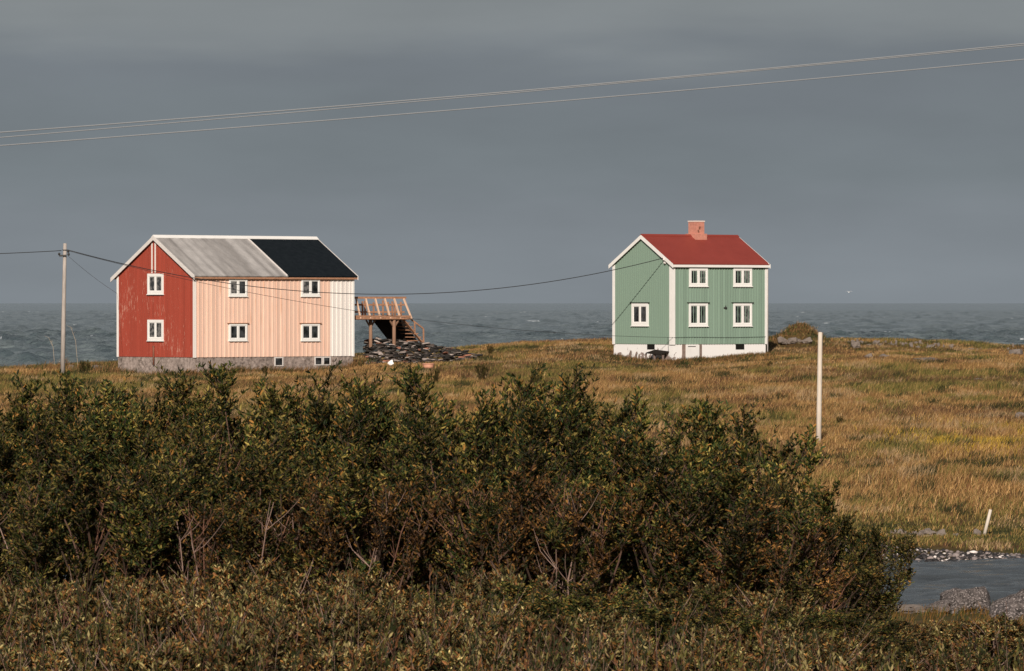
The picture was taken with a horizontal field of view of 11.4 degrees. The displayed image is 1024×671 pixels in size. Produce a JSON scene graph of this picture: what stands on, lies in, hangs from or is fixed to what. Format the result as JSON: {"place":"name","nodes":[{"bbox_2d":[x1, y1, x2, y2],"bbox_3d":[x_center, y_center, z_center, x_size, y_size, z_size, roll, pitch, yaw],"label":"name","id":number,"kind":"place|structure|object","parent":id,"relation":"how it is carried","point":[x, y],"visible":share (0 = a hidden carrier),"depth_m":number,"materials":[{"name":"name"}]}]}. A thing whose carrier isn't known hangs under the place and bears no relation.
{"place":"outdoors","nodes":[
{"label":"outdoors","id":0,"kind":"place"},
{"bbox_2d":[0,303,1023,367],"bbox_3d":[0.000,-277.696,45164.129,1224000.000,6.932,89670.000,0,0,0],"label":"sea","id":1,"kind":"structure","parent":0,"point":[27,330],"depth_m":2714.13,"materials":[{"name":"liquid"}]},
{"bbox_2d":[0,323,1023,669],"bbox_3d":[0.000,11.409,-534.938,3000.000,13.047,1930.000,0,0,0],"label":"ground","id":2,"kind":"structure","parent":0,"point":[948,513],"depth_m":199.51,"materials":[{"name":"brown plant"}]},
{"bbox_2d":[0,428,79,588],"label":"willow bush","id":3,"kind":"object","parent":2,"relation":"on","point":[11,490],"visible":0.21,"depth_m":39.07,"materials":[{"name":"green plant"}]},
{"bbox_2d":[0,589,103,668],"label":"willow bush","id":4,"kind":"object","parent":2,"relation":"on","point":[35,627],"visible":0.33,"depth_m":26.45,"materials":[{"name":"green plant"}]},
{"bbox_2d":[0,577,105,639],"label":"willow bush","id":5,"kind":"object","parent":2,"relation":"on","point":[8,594],"visible":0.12,"depth_m":30.25,"materials":[{"name":"green plant"}]},
{"bbox_2d":[0,635,108,670],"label":"willow bush","id":6,"kind":"object","parent":2,"relation":"on","point":[66,665],"visible":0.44,"depth_m":24.56,"materials":[{"name":"green plant"}]},
{"bbox_2d":[0,380,115,578],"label":"willow bush","id":7,"kind":"object","parent":2,"relation":"on","point":[14,405],"visible":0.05,"depth_m":41.77,"materials":[{"name":"green plant"}]},
{"bbox_2d":[58,243,69,373],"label":"utility pole","id":8,"kind":"object","parent":2,"relation":"on","point":[63,315],"visible":0.94,"depth_m":294.89,"materials":[{"name":"grey wood"}]},
{"bbox_2d":[69,250,662,294],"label":"cable","id":9,"kind":"object","parent":8,"relation":"attached to","point":[355,293],"visible":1,"depth_m":302.90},
{"bbox_2d":[0,406,141,607],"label":"willow bush","id":10,"kind":"object","parent":2,"relation":"on","point":[106,456],"visible":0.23,"depth_m":38.97,"materials":[{"name":"green plant"}]},
{"bbox_2d":[17,564,148,642],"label":"willow bush","id":11,"kind":"object","parent":2,"relation":"on","point":[93,608],"visible":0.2,"depth_m":29.71,"materials":[{"name":"green plant"}]},
{"bbox_2d":[0,451,196,596],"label":"willow bush","id":12,"kind":"object","parent":2,"relation":"on","point":[29,556],"visible":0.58,"depth_m":36.20,"materials":[{"name":"green plant"}]},
{"bbox_2d":[0,369,202,591],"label":"willow bush","id":13,"kind":"object","parent":2,"relation":"on","point":[124,422],"visible":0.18,"depth_m":41.46,"materials":[{"name":"green plant"}]},
{"bbox_2d":[47,616,159,670],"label":"willow bush","id":14,"kind":"object","parent":2,"relation":"on","point":[71,640],"visible":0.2,"depth_m":26.53,"materials":[{"name":"green plant"}]},
{"bbox_2d":[32,630,199,670],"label":"willow bush","id":15,"kind":"object","parent":2,"relation":"on","point":[185,655],"visible":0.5,"depth_m":23.95,"materials":[{"name":"green plant"}]},
{"bbox_2d":[55,568,178,625],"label":"willow bush","id":16,"kind":"object","parent":2,"relation":"on","point":[159,586],"visible":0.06,"depth_m":32.28,"materials":[{"name":"green plant"}]},
{"bbox_2d":[28,369,254,573],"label":"willow bush","id":17,"kind":"object","parent":2,"relation":"on","point":[128,399],"visible":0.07,"depth_m":43.32,"materials":[{"name":"green plant"}]},
{"bbox_2d":[34,433,257,604],"bbox_3d":[-2.653,1.497,36.482,1.642,1.585,1.946,0,0,5],"label":"willow bush","id":18,"kind":"object","parent":2,"relation":"on","point":[138,537],"visible":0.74,"depth_m":36.30,"materials":[{"name":"green plant"}]},
{"bbox_2d":[36,409,304,585],"bbox_3d":[-2.558,1.443,39.519,2.035,1.746,1.907,0,0,25],"label":"willow bush","id":19,"kind":"object","parent":2,"relation":"on","point":[182,443],"visible":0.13,"depth_m":39.40,"materials":[{"name":"green plant"}]},
{"bbox_2d":[95,615,271,670],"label":"willow bush","id":20,"kind":"object","parent":2,"relation":"on","point":[239,659],"visible":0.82,"depth_m":23.63,"materials":[{"name":"green plant"}]},
{"bbox_2d":[107,587,264,651],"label":"willow bush","id":21,"kind":"object","parent":2,"relation":"on","point":[158,614],"visible":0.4,"depth_m":27.42,"materials":[{"name":"green plant"}]},
{"bbox_2d":[88,359,294,568],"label":"willow bush","id":22,"kind":"object","parent":2,"relation":"on","point":[265,405],"visible":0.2,"depth_m":42.02,"materials":[{"name":"green plant"}]},
{"bbox_2d":[96,479,328,596],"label":"willow bush","id":23,"kind":"object","parent":2,"relation":"on","point":[217,525],"visible":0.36,"depth_m":36.33,"materials":[{"name":"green plant"}]},
{"bbox_2d":[152,574,288,632],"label":"willow bush","id":24,"kind":"object","parent":2,"relation":"on","point":[240,596],"visible":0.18,"depth_m":30.19,"materials":[{"name":"green plant"}]},
{"bbox_2d":[110,235,357,374],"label":"wooden house","id":25,"kind":"structure","parent":2,"relation":"on","point":[170,322],"depth_m":313.88,"materials":[{"name":"wood"}]},
{"bbox_2d":[146,274,163,294],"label":"window","id":26,"kind":"structure","parent":25,"relation":"in","point":[155,282],"depth_m":312.72,"materials":[{"name":"paint"}]},
{"bbox_2d":[147,320,163,340],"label":"window","id":27,"kind":"structure","parent":25,"relation":"in","point":[155,328],"depth_m":312.72,"materials":[{"name":"paint"}]},
{"bbox_2d":[174,630,303,670],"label":"willow bush","id":28,"kind":"object","parent":2,"relation":"on","point":[270,667],"visible":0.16,"depth_m":24.47,"materials":[{"name":"green plant"}]},
{"bbox_2d":[170,552,312,614],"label":"willow bush","id":29,"kind":"object","parent":2,"relation":"on","point":[229,575],"visible":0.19,"depth_m":32.08,"materials":[{"name":"green plant"}]},
{"bbox_2d":[195,594,332,670],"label":"willow bush","id":30,"kind":"object","parent":2,"relation":"on","point":[287,633],"visible":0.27,"depth_m":26.41,"materials":[{"name":"green plant"}]},
{"bbox_2d":[157,442,381,593],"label":"willow bush","id":31,"kind":"object","parent":2,"relation":"on","point":[342,477],"visible":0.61,"depth_m":36.23,"materials":[{"name":"green plant"}]},
{"bbox_2d":[161,358,393,562],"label":"willow bush","id":32,"kind":"object","parent":2,"relation":"on","point":[317,416],"visible":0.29,"depth_m":41.67,"materials":[{"name":"green plant"}]},
{"bbox_2d":[247,613,347,669],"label":"willow bush","id":33,"kind":"object","parent":2,"relation":"on","point":[262,633],"visible":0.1,"depth_m":26.63,"materials":[{"name":"green plant"}]},
{"bbox_2d":[190,409,433,577],"bbox_3d":[-1.536,1.449,39.608,2.023,1.782,2.299,0,0,-28],"label":"willow bush","id":34,"kind":"object","parent":2,"relation":"on","point":[325,460],"visible":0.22,"depth_m":39.43,"materials":[{"name":"green plant"}]},
{"bbox_2d":[245,576,382,651],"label":"willow bush","id":35,"kind":"object","parent":2,"relation":"on","point":[299,602],"visible":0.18,"depth_m":29.45,"materials":[{"name":"green plant"}]},
{"bbox_2d":[273,631,400,670],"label":"willow bush","id":36,"kind":"object","parent":2,"relation":"on","point":[320,659],"visible":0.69,"depth_m":24.61,"materials":[{"name":"green plant"}]},
{"bbox_2d":[286,558,399,612],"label":"willow bush","id":37,"kind":"object","parent":2,"relation":"on","point":[367,583],"visible":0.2,"depth_m":32.79,"materials":[{"name":"green plant"}]},
{"bbox_2d":[243,377,462,557],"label":"willow bush","id":38,"kind":"object","parent":2,"relation":"on","point":[434,406],"visible":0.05,"depth_m":42.56,"materials":[{"name":"green plant"}]},
{"bbox_2d":[237,474,473,605],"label":"willow bush","id":39,"kind":"object","parent":2,"relation":"on","point":[383,525],"visible":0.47,"depth_m":36.06,"materials":[{"name":"green plant"}]},
{"bbox_2d":[305,621,447,670],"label":"willow bush","id":40,"kind":"object","parent":2,"relation":"on","point":[342,662],"visible":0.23,"depth_m":24.78,"materials":[{"name":"green plant"}]},
{"bbox_2d":[354,297,423,358],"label":"porch","id":41,"kind":"object","parent":2,"relation":"on","point":[392,327],"visible":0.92,"depth_m":322.34,"materials":[{"name":"orange wood"}]},
{"bbox_2d":[329,602,485,669],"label":"willow bush","id":42,"kind":"object","parent":2,"relation":"on","point":[349,621],"visible":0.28,"depth_m":27.71,"materials":[{"name":"green plant"}]},
{"bbox_2d":[260,461,568,601],"bbox_3d":[-0.692,1.601,36.560,2.092,1.401,1.840,0,0,-22],"label":"willow bush","id":43,"kind":"object","parent":2,"relation":"on","point":[464,564],"visible":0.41,"depth_m":36.37,"materials":[{"name":"green plant"}]},
{"bbox_2d":[335,394,498,537],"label":"willow bush","id":44,"kind":"object","parent":2,"relation":"on","point":[458,432],"visible":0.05,"depth_m":43.32,"materials":[{"name":"green plant"}]},
{"bbox_2d":[363,337,483,364],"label":"slab heap","id":45,"kind":"object","parent":2,"relation":"on","point":[419,349],"visible":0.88,"depth_m":319.50,"materials":[{"name":"stone"}]},
{"bbox_2d":[0,321,850,376],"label":"weeds","id":46,"kind":"object","parent":2,"relation":"on","point":[107,367],"visible":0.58,"depth_m":314.04,"materials":[{"name":"brown plant"}]},
{"bbox_2d":[382,637,509,670],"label":"willow bush","id":47,"kind":"object","parent":2,"relation":"on","point":[441,659],"visible":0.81,"depth_m":23.71,"materials":[{"name":"green plant"}]},
{"bbox_2d":[351,592,586,639],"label":"willow bush","id":48,"kind":"object","parent":2,"relation":"on","point":[447,604],"visible":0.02,"depth_m":30.50,"materials":[{"name":"green plant"}]},
{"bbox_2d":[406,589,534,640],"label":"willow bush","id":49,"kind":"object","parent":2,"relation":"on","point":[423,609],"visible":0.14,"depth_m":29.34,"materials":[{"name":"green plant"}]},
{"bbox_2d":[409,596,556,670],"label":"willow bush","id":50,"kind":"object","parent":2,"relation":"on","point":[494,625],"visible":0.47,"depth_m":27.11,"materials":[{"name":"green plant"}]},
{"bbox_2d":[370,361,598,592],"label":"willow bush","id":51,"kind":"object","parent":2,"relation":"on","point":[484,414],"visible":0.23,"depth_m":41.40,"materials":[{"name":"green plant"}]},
{"bbox_2d":[438,570,530,616],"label":"willow bush","id":52,"kind":"object","parent":2,"relation":"on","point":[468,585],"visible":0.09,"depth_m":32.23,"materials":[{"name":"green plant"}]},
{"bbox_2d":[369,413,608,598],"bbox_3d":[-0.251,1.490,39.417,2.048,1.800,1.729,0,0,-22],"label":"willow bush","id":53,"kind":"object","parent":2,"relation":"on","point":[427,442],"visible":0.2,"depth_m":39.25,"materials":[{"name":"green plant"}]},
{"bbox_2d":[449,559,561,603],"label":"willow bush","id":54,"kind":"object","parent":2,"relation":"on","point":[543,578],"visible":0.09,"depth_m":32.73,"materials":[{"name":"green plant"}]},
{"bbox_2d":[0,552,1023,670],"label":"scrub","id":55,"kind":"object","parent":2,"relation":"on","point":[632,666],"visible":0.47,"depth_m":25.73,"materials":[{"name":"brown plant"}]},
{"bbox_2d":[391,459,635,605],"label":"willow bush","id":56,"kind":"object","parent":2,"relation":"on","point":[519,485],"visible":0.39,"depth_m":36.15,"materials":[{"name":"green plant"}]},
{"bbox_2d":[430,362,663,577],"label":"willow bush","id":57,"kind":"object","parent":2,"relation":"on","point":[628,411],"visible":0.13,"depth_m":42.13,"materials":[{"name":"green plant"}]},
{"bbox_2d":[418,575,678,627],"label":"willow bush","id":58,"kind":"object","parent":2,"relation":"on","point":[605,602],"visible":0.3,"depth_m":30.57,"materials":[{"name":"green plant"}]},
{"bbox_2d":[516,610,620,670],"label":"willow bush","id":59,"kind":"object","parent":2,"relation":"on","point":[581,630],"visible":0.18,"depth_m":27.70,"materials":[{"name":"green plant"}]},
{"bbox_2d":[430,473,707,604],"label":"willow bush","id":60,"kind":"object","parent":2,"relation":"on","point":[598,566],"visible":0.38,"depth_m":36.02,"materials":[{"name":"green plant"}]},
{"bbox_2d":[465,385,723,556],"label":"willow bush","id":61,"kind":"object","parent":2,"relation":"on","point":[707,427],"visible":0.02,"depth_m":42.90,"materials":[{"name":"green plant"}]},
{"bbox_2d":[547,605,647,657],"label":"willow bush","id":62,"kind":"object","parent":2,"relation":"on","point":[608,622],"visible":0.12,"depth_m":29.71,"materials":[{"name":"green plant"}]},
{"bbox_2d":[551,626,669,670],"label":"willow bush","id":63,"kind":"object","parent":2,"relation":"on","point":[620,654],"visible":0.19,"depth_m":27.83,"materials":[{"name":"green plant"}]},
{"bbox_2d":[548,633,688,670],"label":"willow bush","id":64,"kind":"object","parent":2,"relation":"on","point":[660,658],"visible":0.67,"depth_m":24.63,"materials":[{"name":"green plant"}]},
{"bbox_2d":[486,423,751,588],"bbox_3d":[0.764,1.545,39.521,2.019,1.774,2.295,0,0,32],"label":"willow bush","id":65,"kind":"object","parent":2,"relation":"on","point":[641,454],"visible":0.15,"depth_m":39.15,"materials":[{"name":"green plant"}]},
{"bbox_2d":[521,585,741,653],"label":"willow bush","id":66,"kind":"object","parent":2,"relation":"on","point":[662,622],"visible":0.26,"depth_m":30.36,"materials":[{"name":"green plant"}]},
{"bbox_2d":[562,395,743,572],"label":"willow bush","id":67,"kind":"object","parent":2,"relation":"on","point":[702,407],"visible":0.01,"depth_m":43.20,"materials":[{"name":"green plant"}]},
{"bbox_2d":[540,465,785,615],"bbox_3d":[1.054,1.632,36.594,1.854,1.393,1.565,0,0,0],"label":"willow bush","id":68,"kind":"object","parent":2,"relation":"on","point":[583,554],"visible":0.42,"depth_m":36.18,"materials":[{"name":"green plant"}]},
{"bbox_2d":[608,221,770,359],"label":"wooden house","id":69,"kind":"structure","parent":2,"relation":"on","point":[695,291],"depth_m":314.47,"materials":[{"name":"green paint"}]},
{"bbox_2d":[630,302,649,325],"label":"window","id":70,"kind":"structure","parent":69,"relation":"in","point":[639,310],"depth_m":314.33,"materials":[{"name":"paint"}]},
{"bbox_2d":[687,267,709,286],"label":"window","id":71,"kind":"structure","parent":69,"relation":"in","point":[704,270],"depth_m":313.18,"materials":[{"name":"paint"}]},
{"bbox_2d":[687,302,709,326],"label":"window","id":72,"kind":"structure","parent":69,"relation":"in","point":[704,305],"depth_m":313.18,"materials":[{"name":"paint"}]},
{"bbox_2d":[732,267,752,286],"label":"window","id":73,"kind":"structure","parent":69,"relation":"in","point":[736,270],"depth_m":315.33,"materials":[{"name":"paint"}]},
{"bbox_2d":[731,302,753,326],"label":"window","id":74,"kind":"structure","parent":69,"relation":"in","point":[737,304],"depth_m":315.33,"materials":[{"name":"paint"}]},
{"bbox_2d":[632,642,762,670],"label":"willow bush","id":75,"kind":"object","parent":2,"relation":"on","point":[736,666],"visible":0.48,"depth_m":25.00,"materials":[{"name":"green plant"}]},
{"bbox_2d":[644,578,757,622],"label":"willow bush","id":76,"kind":"object","parent":2,"relation":"on","point":[700,587],"visible":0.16,"depth_m":32.44,"materials":[{"name":"green plant"}]},
{"bbox_2d":[579,452,840,607],"bbox_3d":[1.371,1.589,36.415,1.895,1.515,2.154,0,0,-36],"label":"willow bush","id":77,"kind":"object","parent":2,"relation":"on","point":[733,484],"visible":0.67,"depth_m":36.09,"materials":[{"name":"green plant"}]},
{"bbox_2d":[633,403,834,590],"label":"willow bush","id":78,"kind":"object","parent":2,"relation":"on","point":[718,451],"visible":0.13,"depth_m":42.88,"materials":[{"name":"green plant"}]},
{"bbox_2d":[630,494,838,611],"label":"willow bush","id":79,"kind":"object","parent":2,"relation":"on","point":[824,532],"visible":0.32,"depth_m":36.13,"materials":[{"name":"green plant"}]},
{"bbox_2d":[671,636,799,670],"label":"willow bush","id":80,"kind":"object","parent":2,"relation":"on","point":[754,651],"visible":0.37,"depth_m":26.81,"materials":[{"name":"green plant"}]},
{"bbox_2d":[631,600,851,647],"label":"willow bush","id":81,"kind":"object","parent":2,"relation":"on","point":[746,627],"visible":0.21,"depth_m":30.47,"materials":[{"name":"green plant"}]},
{"bbox_2d":[690,612,814,663],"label":"willow bush","id":82,"kind":"object","parent":2,"relation":"on","point":[798,630],"visible":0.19,"depth_m":29.49,"materials":[{"name":"green plant"}]},
{"bbox_2d":[653,529,854,622],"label":"willow bush","id":83,"kind":"object","parent":2,"relation":"on","point":[832,585],"visible":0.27,"depth_m":36.25,"materials":[{"name":"green plant"}]},
{"bbox_2d":[704,466,836,574],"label":"willow bush","id":84,"kind":"object","parent":2,"relation":"on","point":[769,486],"visible":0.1,"depth_m":41.13,"materials":[{"name":"green plant"}]},
{"bbox_2d":[729,582,822,626],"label":"willow bush","id":85,"kind":"object","parent":2,"relation":"on","point":[776,597],"visible":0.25,"depth_m":32.73,"materials":[{"name":"green plant"}]},
{"bbox_2d":[701,552,915,630],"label":"willow bush","id":86,"kind":"object","parent":2,"relation":"on","point":[868,576],"visible":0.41,"depth_m":36.29,"materials":[{"name":"green plant"}]},
{"bbox_2d":[757,628,873,670],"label":"willow bush","id":87,"kind":"object","parent":2,"relation":"on","point":[851,646],"visible":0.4,"depth_m":27.25,"materials":[{"name":"green plant"}]},
{"bbox_2d":[816,332,822,440],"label":"bare pole","id":88,"kind":"object","parent":2,"relation":"on","point":[819,399],"visible":0.88,"depth_m":198.94,"materials":[{"name":"paint"}]},
{"bbox_2d":[774,644,874,670],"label":"willow bush","id":89,"kind":"object","parent":2,"relation":"on","point":[844,666],"visible":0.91,"depth_m":24.22,"materials":[{"name":"green plant"}]},
{"bbox_2d":[779,484,887,616],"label":"willow bush","id":90,"kind":"object","parent":2,"relation":"on","point":[842,528],"visible":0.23,"depth_m":41.56,"materials":[{"name":"green plant"}]},
{"bbox_2d":[772,500,903,620],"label":"willow bush","id":91,"kind":"object","parent":2,"relation":"on","point":[866,539],"visible":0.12,"depth_m":41.93,"materials":[{"name":"green plant"}]},
{"bbox_2d":[744,607,935,667],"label":"willow bush","id":92,"kind":"object","parent":2,"relation":"on","point":[852,632],"visible":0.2,"depth_m":30.29,"materials":[{"name":"green plant"}]},
{"bbox_2d":[811,626,900,670],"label":"willow bush","id":93,"kind":"object","parent":2,"relation":"on","point":[824,638],"visible":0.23,"depth_m":29.02,"materials":[{"name":"green plant"}]},
{"bbox_2d":[808,519,925,626],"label":"willow bush","id":94,"kind":"object","parent":2,"relation":"on","point":[905,548],"visible":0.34,"depth_m":41.87,"materials":[{"name":"green plant"}]},
{"bbox_2d":[887,627,967,667],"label":"willow bush","id":95,"kind":"object","parent":2,"relation":"on","point":[933,639],"visible":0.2,"depth_m":31.68,"materials":[{"name":"green plant"}]},
{"bbox_2d":[840,543,1023,561],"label":"shore stones","id":96,"kind":"object","parent":2,"relation":"on","point":[936,554],"visible":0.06,"depth_m":152.54,"materials":[{"name":"stone"}]},
{"bbox_2d":[843,603,1023,626],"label":"bank grass","id":97,"kind":"structure","parent":2,"relation":"on","point":[963,613],"depth_m":117.44,"materials":[{"name":"brown plant"}]},
{"bbox_2d":[894,646,1000,670],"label":"willow bush","id":98,"kind":"object","parent":2,"relation":"on","point":[989,661],"visible":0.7,"depth_m":29.73,"materials":[{"name":"green plant"}]},
{"bbox_2d":[940,586,990,613],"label":"boulder","id":99,"kind":"object","parent":2,"relation":"on","point":[967,599],"visible":0.7,"depth_m":120.63,"materials":[{"name":"grey stone"}]},
{"bbox_2d":[944,615,1023,670],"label":"willow bush","id":100,"kind":"object","parent":2,"relation":"on","point":[988,634],"visible":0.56,"depth_m":31.98,"materials":[{"name":"green plant"}]},
{"bbox_2d":[985,607,1023,666],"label":"willow bush","id":101,"kind":"object","parent":2,"relation":"on","point":[1016,629],"visible":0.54,"depth_m":31.98,"materials":[{"name":"green plant"}]},
{"bbox_2d":[988,589,1023,619],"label":"boulder","id":102,"kind":"object","parent":2,"relation":"on","point":[1013,604],"visible":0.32,"depth_m":116.43,"materials":[{"name":"grey stone"}]},
{"bbox_2d":[0,43,1023,132],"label":"overhead wire","id":103,"kind":"object","parent":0,"point":[510,91],"visible":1,"depth_m":103.95,"materials":[{"name":"metal"}]},
{"bbox_2d":[0,59,1023,145],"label":"overhead wire","id":104,"kind":"object","parent":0,"point":[511,104],"visible":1,"depth_m":102.46,"materials":[{"name":"metal"}]},
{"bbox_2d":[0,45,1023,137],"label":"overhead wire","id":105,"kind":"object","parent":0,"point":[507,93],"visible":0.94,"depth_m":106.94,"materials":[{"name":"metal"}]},
{"bbox_2d":[0,0,1023,302],"label":"sky","id":106,"kind":"structure","parent":0,"point":[902,186],"materials":[{"name":"grey"}]},
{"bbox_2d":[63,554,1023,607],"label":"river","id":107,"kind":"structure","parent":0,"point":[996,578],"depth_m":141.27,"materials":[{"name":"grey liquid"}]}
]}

